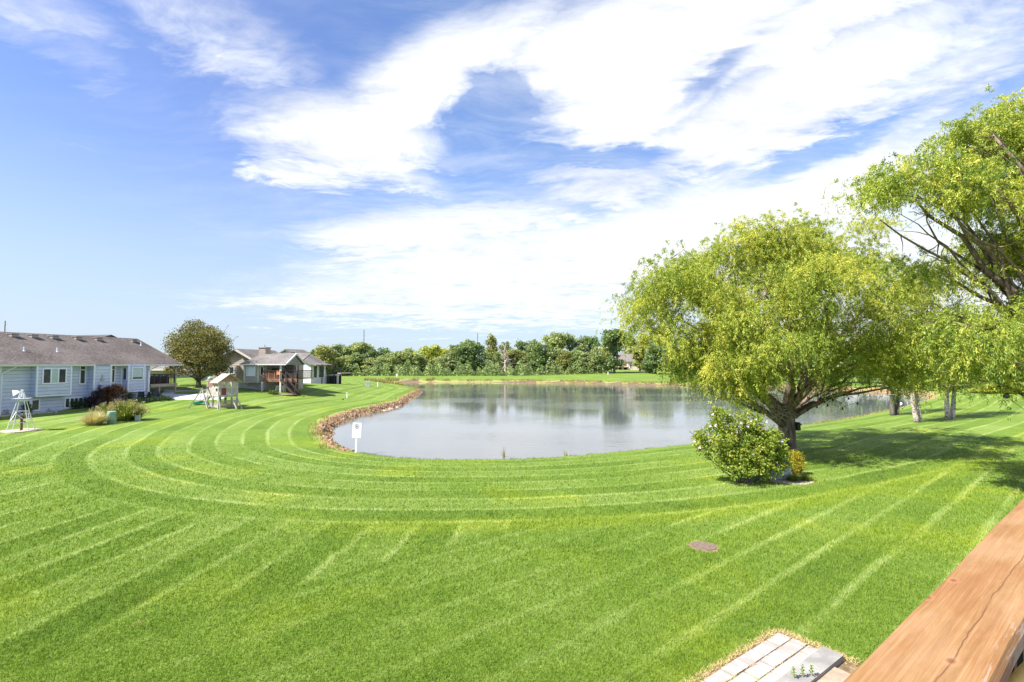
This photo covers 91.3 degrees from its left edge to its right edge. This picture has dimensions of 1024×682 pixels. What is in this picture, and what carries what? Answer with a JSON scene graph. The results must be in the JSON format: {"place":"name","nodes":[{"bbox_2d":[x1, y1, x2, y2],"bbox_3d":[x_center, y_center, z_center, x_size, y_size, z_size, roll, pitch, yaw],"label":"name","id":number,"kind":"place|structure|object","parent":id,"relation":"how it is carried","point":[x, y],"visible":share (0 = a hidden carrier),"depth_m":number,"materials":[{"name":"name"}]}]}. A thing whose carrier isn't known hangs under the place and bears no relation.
{"place":"outdoors","nodes":[
{"label":"outdoors","id":0,"kind":"place"},
{"bbox_2d":[89,402,116,419],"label":"ornamental grass","id":1,"kind":"object","parent":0,"point":[104,408],"depth_m":37.85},
{"bbox_2d":[161,390,228,399],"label":"concrete patio","id":2,"kind":"structure","parent":0,"point":[166,393],"depth_m":54.51,"materials":[{"name":"concrete"}]},
{"bbox_2d":[352,423,361,452],"bbox_3d":[-9.081,5.706,29.297,0.558,1.859,0.070,0,-3,0],"label":"pond sign","id":3,"kind":"object","parent":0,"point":[356,431],"visible":0.98,"depth_m":29.28,"materials":[{"name":"white paint"}]},
{"bbox_2d":[0,365,1023,681],"bbox_3d":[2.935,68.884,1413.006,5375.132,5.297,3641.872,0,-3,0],"label":"lawn","id":4,"kind":"structure","parent":0,"point":[262,421],"depth_m":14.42,"materials":[{"name":"plant"}]},
{"bbox_2d":[0,428,41,432],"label":"stone pad","id":5,"kind":"object","parent":4,"relation":"on","point":[19,430],"visible":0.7,"depth_m":32.43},
{"bbox_2d":[6,389,34,431],"bbox_3d":[-31.991,4.521,32.626,1.164,2.750,1.147,1,-3,-29],"label":"garden windmill","id":6,"kind":"object","parent":5,"relation":"on","point":[15,392],"visible":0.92,"depth_m":32.62,"materials":[{"name":"metal"}]},
{"bbox_2d":[21,402,33,413],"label":"garden plant","id":7,"kind":"object","parent":4,"relation":"on","point":[23,408],"visible":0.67,"depth_m":42.57,"materials":[{"name":"green plant"}]},
{"bbox_2d":[69,399,84,408],"bbox_3d":[-40.572,5.888,46.500,1.441,1.059,1.345,-2,-3,34],"label":"round shrub","id":8,"kind":"object","parent":4,"relation":"on","point":[78,405],"visible":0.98,"depth_m":46.40,"materials":[{"name":"green plant"}]},
{"bbox_2d":[0,332,183,414],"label":"blue grey house","id":9,"kind":"structure","parent":4,"relation":"on","point":[52,372],"depth_m":47.14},
{"bbox_2d":[31,399,39,410],"bbox_3d":[-41.365,5.554,43.434,0.066,1.023,0.693,-1,-3,13],"label":"window","id":10,"kind":"structure","parent":9,"relation":"in","point":[36,402],"depth_m":43.46,"materials":[{"name":"white glass"}]},
{"bbox_2d":[42,368,66,383],"bbox_3d":[-40.477,3.095,44.300,0.066,1.390,1.953,-1,-3,13],"label":"window","id":11,"kind":"structure","parent":9,"relation":"in","point":[49,375],"depth_m":44.29,"materials":[{"name":"white glass"}]},
{"bbox_2d":[64,397,83,408],"bbox_3d":[-40.675,5.711,46.483,0.066,0.988,1.674,-1,-3,13],"label":"window","id":12,"kind":"structure","parent":9,"relation":"in","point":[66,400],"depth_m":46.08,"materials":[{"name":"white glass"}]},
{"bbox_2d":[79,366,85,383],"bbox_3d":[-40.531,3.161,47.239,0.066,1.829,0.582,-1,-3,13],"label":"window","id":13,"kind":"structure","parent":9,"relation":"in","point":[82,369],"depth_m":47.24,"materials":[{"name":"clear glass"}]},
{"bbox_2d":[111,366,115,382],"bbox_3d":[-39.891,3.290,50.067,0.066,1.829,0.401,-1,-3,13],"label":"window","id":14,"kind":"structure","parent":9,"relation":"in","point":[113,367],"depth_m":50.11,"materials":[{"name":"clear glass"}]},
{"bbox_2d":[122,368,127,379],"bbox_3d":[-39.324,3.354,50.841,0.524,1.309,0.066,0,-3,10],"label":"window","id":15,"kind":"structure","parent":9,"relation":"in","point":[124,372],"depth_m":50.85,"materials":[{"name":"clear glass"}]},
{"bbox_2d":[131,367,143,379],"bbox_3d":[-38.695,3.367,51.731,0.066,1.305,1.289,-1,-3,13],"label":"window","id":16,"kind":"structure","parent":9,"relation":"in","point":[137,373],"depth_m":51.73,"materials":[{"name":"white glass"}]},
{"bbox_2d":[72,409,113,424],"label":"ornamental grass","id":17,"kind":"object","parent":4,"relation":"on","point":[93,418],"depth_m":35.59,"materials":[{"name":"plant"}]},
{"bbox_2d":[86,384,107,407],"bbox_3d":[-39.154,5.160,47.211,1.745,2.481,1.327,1,-3,-17],"label":"plum shrub","id":18,"kind":"object","parent":4,"relation":"on","point":[96,398],"visible":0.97,"depth_m":47.08,"materials":[{"name":"purple plant"}]},
{"bbox_2d":[106,411,116,423],"bbox_3d":[-29.510,5.631,36.898,0.615,0.922,0.615,0,-3,0],"label":"utility pedestal","id":19,"kind":"object","parent":4,"relation":"on","point":[114,419],"visible":0.9,"depth_m":36.70,"materials":[{"name":"green plastic"}]},
{"bbox_2d":[101,384,127,404],"bbox_3d":[-38.753,5.200,48.716,2.549,2.342,2.101,0,-3,0],"label":"red leaf shrub","id":20,"kind":"object","parent":4,"relation":"on","point":[114,391],"visible":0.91,"depth_m":48.43,"materials":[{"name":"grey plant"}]},
{"bbox_2d":[103,399,150,420],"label":"ornamental grass","id":21,"kind":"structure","parent":4,"relation":"on","point":[122,408],"depth_m":37.91,"materials":[{"name":"plant"}]},
{"bbox_2d":[123,392,137,402],"bbox_3d":[-38.282,5.607,50.090,1.400,1.389,1.233,0,-3,0],"label":"round shrub","id":22,"kind":"object","parent":4,"relation":"on","point":[130,397],"visible":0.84,"depth_m":50.02,"materials":[{"name":"green plant"}]},
{"bbox_2d":[118,401,152,419],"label":"ornamental grass","id":23,"kind":"object","parent":4,"relation":"on","point":[142,409],"depth_m":38.82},
{"bbox_2d":[150,354,212,377],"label":"house","id":24,"kind":"structure","parent":4,"relation":"on","point":[157,370],"depth_m":73.84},
{"bbox_2d":[161,317,236,387],"bbox_3d":[-38.293,1.409,60.768,9.645,8.958,9.198,0,-3,0],"label":"shade tree","id":25,"kind":"object","parent":4,"relation":"on","point":[188,346],"visible":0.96,"depth_m":59.72,"materials":[{"name":"green plant"}]},
{"bbox_2d":[188,374,241,408],"bbox_3d":[-28.511,4.810,48.356,5.643,3.324,3.236,0,-3,0],"label":"playset","id":26,"kind":"object","parent":4,"relation":"on","point":[220,380],"visible":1,"depth_m":47.78,"materials":[{"name":"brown wood"}]},
{"bbox_2d":[189,345,312,395],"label":"tan house","id":27,"kind":"structure","parent":4,"relation":"on","point":[251,368],"depth_m":63.45,"materials":[{"name":"wood"}]},
{"bbox_2d":[246,366,255,375],"bbox_3d":[-32.738,3.789,62.733,1.198,1.196,0.066,0,-3,6],"label":"window","id":28,"kind":"structure","parent":27,"relation":"in","point":[250,370],"depth_m":62.73,"materials":[{"name":"glass"}]},
{"bbox_2d":[279,349,350,383],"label":"white house","id":29,"kind":"structure","parent":4,"relation":"on","point":[316,365],"depth_m":87.63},
{"bbox_2d":[314,344,337,373],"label":"leafy tree","id":30,"kind":"object","parent":4,"relation":"on","point":[325,355],"visible":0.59,"depth_m":174.80,"materials":[{"name":"green plant"}]},
{"bbox_2d":[325,375,338,383],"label":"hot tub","id":31,"kind":"object","parent":4,"relation":"on","point":[330,379],"visible":0.71,"depth_m":90.19,"materials":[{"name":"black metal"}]},
{"bbox_2d":[329,358,344,375],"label":"leafy tree","id":32,"kind":"object","parent":4,"relation":"on","point":[338,363],"visible":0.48,"depth_m":180.56,"materials":[{"name":"green plant"}]},
{"bbox_2d":[329,343,345,363],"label":"leafy tree","id":33,"kind":"object","parent":4,"relation":"on","point":[338,348],"visible":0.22,"depth_m":212.47,"materials":[{"name":"green plant"}]},
{"bbox_2d":[339,356,359,374],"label":"leafy tree","id":34,"kind":"object","parent":4,"relation":"on","point":[344,358],"visible":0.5,"depth_m":182.30,"materials":[{"name":"green plant"}]},
{"bbox_2d":[341,344,360,356],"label":"leafy tree","id":35,"kind":"object","parent":4,"relation":"on","point":[347,351],"visible":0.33,"depth_m":211.81,"materials":[{"name":"green plant"}]},
{"bbox_2d":[351,352,364,374],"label":"leafy tree","id":36,"kind":"object","parent":4,"relation":"on","point":[358,357],"visible":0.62,"depth_m":184.67,"materials":[{"name":"green plant"}]},
{"bbox_2d":[349,342,373,354],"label":"leafy tree","id":37,"kind":"object","parent":4,"relation":"on","point":[362,347],"visible":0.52,"depth_m":214.23,"materials":[{"name":"green plant"}]},
{"bbox_2d":[357,357,379,374],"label":"leafy tree","id":38,"kind":"object","parent":4,"relation":"on","point":[369,361],"visible":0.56,"depth_m":184.29,"materials":[{"name":"green plant"}]},
{"bbox_2d":[318,388,422,450],"bbox_3d":[-15.940,8.036,66.180,4.980,0.866,73.976,0,-3,-6],"label":"bank rubble","id":39,"kind":"object","parent":4,"relation":"on","point":[329,434],"visible":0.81,"depth_m":43.93,"materials":[{"name":"stone"}]},
{"bbox_2d":[308,386,419,448],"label":"bank weeds","id":40,"kind":"object","parent":39,"relation":"on","point":[327,446],"visible":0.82,"depth_m":36.83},
{"bbox_2d":[364,348,378,364],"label":"leafy tree","id":41,"kind":"object","parent":4,"relation":"on","point":[370,352],"visible":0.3,"depth_m":212.35,"materials":[{"name":"green plant"}]},
{"bbox_2d":[371,356,390,372],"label":"leafy tree","id":42,"kind":"object","parent":4,"relation":"on","point":[382,362],"visible":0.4,"depth_m":185.99,"materials":[{"name":"green plant"}]},
{"bbox_2d":[372,347,390,357],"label":"leafy tree","id":43,"kind":"object","parent":4,"relation":"on","point":[383,351],"visible":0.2,"depth_m":212.24,"materials":[{"name":"green plant"}]},
{"bbox_2d":[383,351,401,373],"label":"leafy tree","id":44,"kind":"object","parent":4,"relation":"on","point":[392,359],"visible":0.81,"depth_m":186.31,"materials":[{"name":"green plant"}]},
{"bbox_2d":[364,376,436,383],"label":"dry reeds","id":45,"kind":"object","parent":4,"relation":"on","point":[386,380],"visible":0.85,"depth_m":134.23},
{"bbox_2d":[396,351,414,374],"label":"leafy tree","id":46,"kind":"object","parent":4,"relation":"on","point":[405,355],"visible":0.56,"depth_m":188.79,"materials":[{"name":"green plant"}]},
{"bbox_2d":[408,352,427,372],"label":"leafy tree","id":47,"kind":"object","parent":4,"relation":"on","point":[418,359],"visible":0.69,"depth_m":188.27,"materials":[{"name":"green plant"}]},
{"bbox_2d":[413,345,434,364],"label":"leafy tree","id":48,"kind":"object","parent":4,"relation":"on","point":[425,351],"visible":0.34,"depth_m":212.26,"materials":[{"name":"green plant"}]},
{"bbox_2d":[427,344,442,364],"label":"leafy tree","id":49,"kind":"object","parent":4,"relation":"on","point":[437,350],"visible":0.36,"depth_m":213.65,"materials":[{"name":"green plant"}]},
{"bbox_2d":[432,357,449,371],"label":"leafy tree","id":50,"kind":"object","parent":4,"relation":"on","point":[439,358],"visible":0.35,"depth_m":188.60,"materials":[{"name":"green plant"}]},
{"bbox_2d":[441,351,458,371],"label":"leafy tree","id":51,"kind":"object","parent":4,"relation":"on","point":[450,362],"visible":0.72,"depth_m":187.58,"materials":[{"name":"green plant"}]},
{"bbox_2d":[450,343,474,373],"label":"leafy tree","id":52,"kind":"object","parent":4,"relation":"on","point":[460,350],"visible":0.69,"depth_m":186.93,"materials":[{"name":"green plant"}]},
{"bbox_2d":[325,356,607,375],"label":"undergrowth","id":53,"kind":"object","parent":4,"relation":"on","point":[459,371],"visible":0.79,"depth_m":178.46,"materials":[{"name":"plant"}]},
{"bbox_2d":[461,340,485,370],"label":"leafy tree","id":54,"kind":"object","parent":4,"relation":"on","point":[475,349],"visible":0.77,"depth_m":187.33,"materials":[{"name":"green plant"}]},
{"bbox_2d":[480,352,495,374],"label":"leafy tree","id":55,"kind":"object","parent":4,"relation":"on","point":[488,355],"visible":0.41,"depth_m":187.07,"materials":[{"name":"green plant"}]},
{"bbox_2d":[482,333,498,361],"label":"leafy tree","id":56,"kind":"object","parent":4,"relation":"on","point":[492,342],"visible":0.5,"depth_m":214.76,"materials":[{"name":"green plant"}]},
{"bbox_2d":[493,351,503,373],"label":"leafy tree","id":57,"kind":"object","parent":4,"relation":"on","point":[497,358],"visible":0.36,"depth_m":187.47,"materials":[{"name":"green plant"}]},
{"bbox_2d":[499,341,513,368],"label":"leafy tree","id":58,"kind":"object","parent":4,"relation":"on","point":[501,347],"visible":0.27,"depth_m":214.95,"materials":[{"name":"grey plant"}]},
{"bbox_2d":[499,344,514,372],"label":"dead tree","id":59,"kind":"object","parent":4,"relation":"on","point":[505,367],"visible":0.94,"depth_m":185.70,"materials":[{"name":"grey wood"}]},
{"bbox_2d":[502,349,526,371],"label":"leafy tree","id":60,"kind":"object","parent":4,"relation":"on","point":[516,354],"visible":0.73,"depth_m":187.95,"materials":[{"name":"green plant"}]},
{"bbox_2d":[514,339,528,352],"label":"leafy tree","id":61,"kind":"object","parent":4,"relation":"on","point":[520,345],"visible":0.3,"depth_m":214.86,"materials":[{"name":"green plant"}]},
{"bbox_2d":[518,352,533,371],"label":"leafy tree","id":62,"kind":"object","parent":4,"relation":"on","point":[524,359],"visible":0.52,"depth_m":186.76,"materials":[{"name":"green plant"}]},
{"bbox_2d":[525,339,541,367],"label":"leafy tree","id":63,"kind":"object","parent":4,"relation":"on","point":[528,350],"visible":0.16,"depth_m":214.39,"materials":[{"name":"green plant"}]},
{"bbox_2d":[526,341,554,371],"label":"leafy tree","id":64,"kind":"object","parent":4,"relation":"on","point":[538,358],"visible":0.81,"depth_m":184.26,"materials":[{"name":"green plant"}]},
{"bbox_2d":[542,348,564,372],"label":"leafy tree","id":65,"kind":"object","parent":4,"relation":"on","point":[553,356],"visible":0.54,"depth_m":184.36,"materials":[{"name":"green plant"}]},
{"bbox_2d":[542,331,573,362],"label":"leafy tree","id":66,"kind":"object","parent":4,"relation":"on","point":[555,340],"visible":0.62,"depth_m":212.08,"materials":[{"name":"green plant"}]},
{"bbox_2d":[554,349,573,371],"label":"leafy tree","id":67,"kind":"object","parent":4,"relation":"on","point":[561,361],"visible":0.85,"depth_m":182.23,"materials":[{"name":"green plant"}]},
{"bbox_2d":[562,332,580,352],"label":"leafy tree","id":68,"kind":"object","parent":4,"relation":"on","point":[568,341],"visible":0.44,"depth_m":213.79,"materials":[{"name":"green plant"}]},
{"bbox_2d":[564,349,581,371],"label":"leafy tree","id":69,"kind":"object","parent":4,"relation":"on","point":[574,353],"visible":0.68,"depth_m":181.78,"materials":[{"name":"green plant"}]},
{"bbox_2d":[573,336,590,360],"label":"leafy tree","id":70,"kind":"object","parent":4,"relation":"on","point":[583,348],"visible":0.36,"depth_m":212.81,"materials":[{"name":"green plant"}]},
{"bbox_2d":[576,351,595,372],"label":"leafy tree","id":71,"kind":"object","parent":4,"relation":"on","point":[586,357],"visible":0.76,"depth_m":180.17,"materials":[{"name":"green plant"}]},
{"bbox_2d":[579,335,601,364],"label":"leafy tree","id":72,"kind":"object","parent":4,"relation":"on","point":[593,342],"visible":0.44,"depth_m":213.06,"materials":[{"name":"green plant"}]},
{"bbox_2d":[587,346,608,371],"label":"leafy tree","id":73,"kind":"object","parent":4,"relation":"on","point":[596,356],"visible":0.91,"depth_m":178.48,"materials":[{"name":"green plant"}]},
{"bbox_2d":[599,327,632,372],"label":"leafy tree","id":74,"kind":"object","parent":4,"relation":"on","point":[611,343],"visible":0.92,"depth_m":176.34,"materials":[{"name":"green plant"}]},
{"bbox_2d":[609,353,638,369],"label":"tan house","id":75,"kind":"structure","parent":4,"relation":"on","point":[627,362],"depth_m":204.68,"materials":[{"name":"beige paint"}]},
{"bbox_2d":[621,335,641,354],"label":"leafy tree","id":76,"kind":"object","parent":4,"relation":"on","point":[629,351],"visible":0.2,"depth_m":230.34,"materials":[{"name":"green plant"}]},
{"bbox_2d":[631,343,645,370],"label":"leafy tree","id":77,"kind":"object","parent":4,"relation":"on","point":[636,356],"visible":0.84,"depth_m":189.07,"materials":[{"name":"green plant"}]},
{"bbox_2d":[638,332,655,364],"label":"leafy tree","id":78,"kind":"object","parent":4,"relation":"on","point":[644,344],"visible":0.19,"depth_m":226.07,"materials":[{"name":"plant"}]},
{"bbox_2d":[638,344,663,373],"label":"leafy tree","id":79,"kind":"object","parent":4,"relation":"on","point":[652,358],"visible":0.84,"depth_m":174.28,"materials":[{"name":"green plant"}]},
{"bbox_2d":[659,350,678,371],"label":"leafy tree","id":80,"kind":"object","parent":4,"relation":"on","point":[662,354],"visible":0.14,"depth_m":169.84,"materials":[{"name":"green plant"}]},
{"bbox_2d":[687,541,718,551],"bbox_3d":[4.605,4.957,12.039,0.743,0.072,0.707,0,-3,0],"label":"access lid","id":81,"kind":"object","parent":4,"relation":"on","point":[703,546],"visible":0.94,"depth_m":11.98,"materials":[{"name":"concrete"}]},
{"bbox_2d":[688,405,794,483],"bbox_3d":[8.707,4.057,19.186,3.947,3.173,2.399,0,-3,0],"label":"hibiscus bush","id":82,"kind":"object","parent":4,"relation":"on","point":[744,450],"visible":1,"depth_m":18.87,"materials":[{"name":"green plant"}]},
{"bbox_2d":[701,629,858,677],"bbox_3d":[3.172,4.607,5.969,4.524,0.001,2.314,2,-3,-36],"label":"dry soil border","id":83,"kind":"object","parent":4,"relation":"on","point":[849,667],"visible":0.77,"depth_m":7.24,"materials":[{"name":"soil"}]},
{"bbox_2d":[769,462,790,479],"bbox_3d":[10.573,5.071,19.770,0.922,0.997,0.631,0,-3,0],"label":"landscape rock","id":84,"kind":"object","parent":4,"relation":"on","point":[785,473],"visible":0.14,"depth_m":19.53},
{"bbox_2d":[595,201,985,452],"bbox_3d":[14.963,-0.722,27.220,19.145,13.877,14.923,2,-3,-36],"label":"willow tree","id":85,"kind":"object","parent":4,"relation":"on","point":[804,270],"visible":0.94,"depth_m":23.82,"materials":[{"name":"green plant"}]},
{"bbox_2d":[771,479,813,484],"bbox_3d":[10.746,5.425,19.103,1.627,0.125,0.875,0,-3,0],"label":"mulch bed","id":86,"kind":"object","parent":4,"relation":"on","point":[790,482],"visible":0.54,"depth_m":19.10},
{"bbox_2d":[783,472,805,480],"bbox_3d":[10.802,5.245,19.284,0.962,0.370,0.916,0,-3,0],"label":"grass tuft","id":87,"kind":"object","parent":86,"relation":"on","point":[792,478],"visible":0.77,"depth_m":19.22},
{"bbox_2d":[798,473,817,480],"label":"grass tuft","id":88,"kind":"object","parent":86,"relation":"on","point":[804,477],"visible":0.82,"depth_m":19.29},
{"bbox_2d":[787,449,806,475],"bbox_3d":[11.634,4.974,20.503,0.861,1.220,0.833,0,-3,0],"label":"golden shrub","id":89,"kind":"object","parent":4,"relation":"on","point":[796,458],"visible":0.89,"depth_m":20.37,"materials":[{"name":"yellow plant"}]},
{"bbox_2d":[795,351,816,378],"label":"leafy tree","id":90,"kind":"object","parent":4,"relation":"on","point":[806,368],"visible":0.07,"depth_m":119.57,"materials":[{"name":"green plant"}]},
{"bbox_2d":[774,646,850,681],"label":"retaining wall","id":91,"kind":"structure","parent":4,"relation":"on","point":[825,662],"depth_m":6.97,"materials":[{"name":"grey stone"}]},
{"bbox_2d":[812,337,847,380],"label":"leafy tree","id":92,"kind":"object","parent":4,"relation":"on","point":[837,364],"visible":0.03,"depth_m":113.82,"materials":[{"name":"green plant"}]},
{"bbox_2d":[848,334,877,383],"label":"leafy tree","id":93,"kind":"object","parent":4,"relation":"on","point":[862,365],"visible":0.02,"depth_m":109.29,"materials":[{"name":"green plant"}]},
{"bbox_2d":[866,302,927,415],"bbox_3d":[37.358,1.539,49.008,7.200,11.800,5.590,2,-3,-39],"label":"birch tree","id":94,"kind":"object","parent":4,"relation":"on","point":[894,409],"visible":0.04,"depth_m":48.09,"materials":[{"name":"green plant"}]},
{"bbox_2d":[879,302,958,422],"bbox_3d":[32.291,1.437,40.460,7.522,10.579,5.697,0,-3,0],"label":"birch tree","id":95,"kind":"object","parent":4,"relation":"on","point":[917,415],"visible":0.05,"depth_m":39.74,"materials":[{"name":"green plant"}]},
{"bbox_2d":[821,83,1023,420],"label":"willow tree","id":96,"kind":"object","parent":4,"relation":"on","point":[995,342],"visible":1,"depth_m":17.17,"materials":[{"name":"green plant"}]},
{"bbox_2d":[932,298,974,418],"bbox_3d":[37.015,1.513,42.463,7.969,10.472,5.629,0,-3,0],"label":"birch tree","id":97,"kind":"object","parent":4,"relation":"on","point":[949,410],"visible":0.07,"depth_m":41.52,"materials":[{"name":"green plant"}]},
{"bbox_2d":[966,384,1009,393],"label":"yellow bush","id":98,"kind":"object","parent":4,"relation":"on","point":[978,391],"visible":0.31,"depth_m":77.42,"materials":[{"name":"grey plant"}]},
{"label":"house deck","id":99,"kind":"object","parent":4,"relation":"on","visible":0},
{"bbox_2d":[843,498,1023,681],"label":"deck railing","id":100,"kind":"object","parent":99,"relation":"attached to","point":[963,621],"visible":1,"depth_m":0.99,"materials":[{"name":"brown wood"}]},
{"bbox_2d":[1007,661,1023,681],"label":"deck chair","id":101,"kind":"object","parent":99,"relation":"on","point":[1017,675],"visible":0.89,"depth_m":1.06,"materials":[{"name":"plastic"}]},
{"bbox_2d":[0,0,1023,363],"label":"sky","id":102,"kind":"structure","parent":0,"point":[279,175],"materials":[{"name":"blue"}]},
{"bbox_2d":[339,443,692,459],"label":"shore grass","id":103,"kind":"structure","parent":0,"point":[478,458],"depth_m":28.74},
{"bbox_2d":[331,382,927,459],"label":"pond water","id":104,"kind":"structure","parent":0,"point":[466,420],"depth_m":47.63,"materials":[{"name":"liquid"}]},
{"bbox_2d":[389,378,797,386],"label":"bank weeds","id":105,"kind":"object","parent":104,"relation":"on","point":[645,382],"visible":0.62,"depth_m":137.74,"materials":[{"name":"plant"}]},
{"bbox_2d":[701,633,816,681],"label":"paver patio","id":106,"kind":"structure","parent":0,"point":[778,655],"depth_m":7.26,"materials":[{"name":"concrete"}]},
{"bbox_2d":[683,626,858,681],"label":"dry grass","id":107,"kind":"structure","parent":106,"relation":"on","point":[786,633],"depth_m":7.50,"materials":[{"name":"plant"}]},
{"bbox_2d":[742,409,889,434],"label":"shore grass","id":108,"kind":"structure","parent":0,"point":[843,418],"depth_m":46.91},
{"bbox_2d":[796,392,868,412],"bbox_3d":[16.642,3.165,25.889,4.774,0.984,0.235,1,-3,-13],"label":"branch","id":109,"kind":"object","parent":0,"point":[833,400],"visible":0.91,"depth_m":25.86,"materials":[{"name":"wood"}]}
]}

